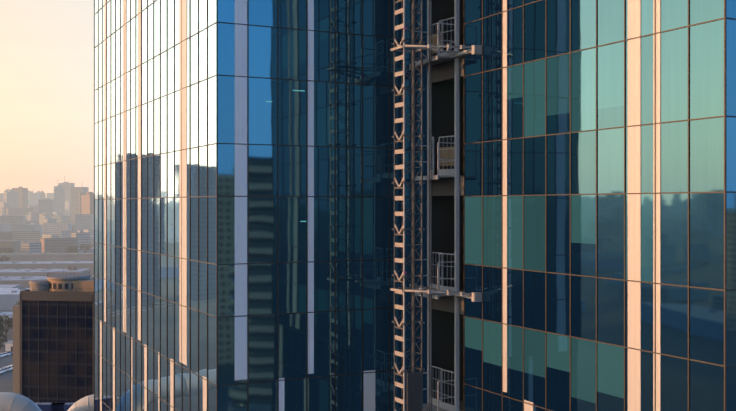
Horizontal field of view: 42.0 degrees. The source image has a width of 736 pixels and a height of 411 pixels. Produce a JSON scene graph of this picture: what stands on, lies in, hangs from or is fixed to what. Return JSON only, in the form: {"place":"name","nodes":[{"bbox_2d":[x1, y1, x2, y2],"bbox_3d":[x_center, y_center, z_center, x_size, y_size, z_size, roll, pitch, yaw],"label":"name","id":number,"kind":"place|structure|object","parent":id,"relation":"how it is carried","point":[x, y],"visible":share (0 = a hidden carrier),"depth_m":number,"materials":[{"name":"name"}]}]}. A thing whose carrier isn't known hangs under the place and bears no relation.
{"place":"outdoors","nodes":[
{"label":"outdoors","id":0,"kind":"place"},
{"bbox_2d":[0,224,93,392],"bbox_3d":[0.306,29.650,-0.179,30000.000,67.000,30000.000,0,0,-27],"label":"ground","id":1,"kind":"structure","parent":0,"point":[7,386],"depth_m":339.83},
{"bbox_2d":[0,318,6,348],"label":"conifer tree","id":2,"kind":"object","parent":1,"relation":"on","point":[2,339],"visible":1,"depth_m":421.52,"materials":[{"name":"green plant"}]},
{"bbox_2d":[0,256,9,261],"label":"tree","id":3,"kind":"object","parent":1,"relation":"on","point":[2,259],"visible":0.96,"depth_m":941.67,"materials":[{"name":"green plant"}]},
{"bbox_2d":[0,340,12,381],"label":"road","id":4,"kind":"structure","parent":1,"relation":"on","point":[5,361],"depth_m":385.26,"materials":[{"name":"grey asphalt"}]},
{"bbox_2d":[0,312,12,338],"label":"tree","id":5,"kind":"object","parent":1,"relation":"on","point":[9,322],"visible":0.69,"depth_m":434.74,"materials":[{"name":"green plant"}]},
{"bbox_2d":[2,246,15,252],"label":"tree","id":6,"kind":"object","parent":1,"relation":"on","point":[9,249],"visible":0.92,"depth_m":1070.47,"materials":[{"name":"green plant"}]},
{"bbox_2d":[0,392,93,410],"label":"neighbour roof ducts","id":7,"kind":"object","parent":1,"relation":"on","point":[9,401],"visible":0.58,"depth_m":51.70,"materials":[{"name":"silver metal"}]},
{"bbox_2d":[0,182,93,334],"bbox_3d":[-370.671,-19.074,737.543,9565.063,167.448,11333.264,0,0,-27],"label":"city buildings","id":8,"kind":"structure","parent":1,"relation":"on","point":[39,231],"depth_m":1364.99,"materials":[{"name":"grey concrete"}]},
{"bbox_2d":[13,271,93,402],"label":"glass block","id":9,"kind":"structure","parent":1,"relation":"on","point":[53,338],"depth_m":293.18,"materials":[{"name":"glass"}]},
{"bbox_2d":[66,246,78,252],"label":"tree","id":10,"kind":"object","parent":1,"relation":"on","point":[70,249],"visible":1,"depth_m":1082.59,"materials":[{"name":"green plant"}]},
{"bbox_2d":[78,244,89,252],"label":"tree","id":11,"kind":"object","parent":1,"relation":"on","point":[85,247],"visible":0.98,"depth_m":1145.14,"materials":[{"name":"green plant"}]},
{"bbox_2d":[94,0,735,410],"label":"glass tower","id":12,"kind":"structure","parent":1,"relation":"on","point":[242,226],"depth_m":31.12,"materials":[{"name":"blue glass"}]},
{"bbox_2d":[392,0,431,410],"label":"hoist mast","id":13,"kind":"object","parent":12,"relation":"attached to","point":[414,397],"visible":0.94,"depth_m":30.91,"materials":[{"name":"grey metal"}]},
{"bbox_2d":[390,44,481,301],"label":"hoist ties","id":14,"kind":"object","parent":12,"relation":"attached to","point":[475,296],"visible":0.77,"depth_m":30.48,"materials":[{"name":"grey metal"}]},
{"bbox_2d":[432,0,463,410],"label":"hoist bay floors","id":15,"kind":"structure","parent":1,"relation":"on","point":[442,215],"depth_m":33.32,"materials":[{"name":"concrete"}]},
{"bbox_2d":[415,0,462,410],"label":"hoist landing gates","id":16,"kind":"object","parent":15,"relation":"on","point":[447,156],"visible":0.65,"depth_m":31.68,"materials":[{"name":"grey metal"}]},
{"bbox_2d":[0,0,93,197],"label":"sky","id":17,"kind":"structure","parent":0,"point":[47,46],"materials":[{"name":"beige"}]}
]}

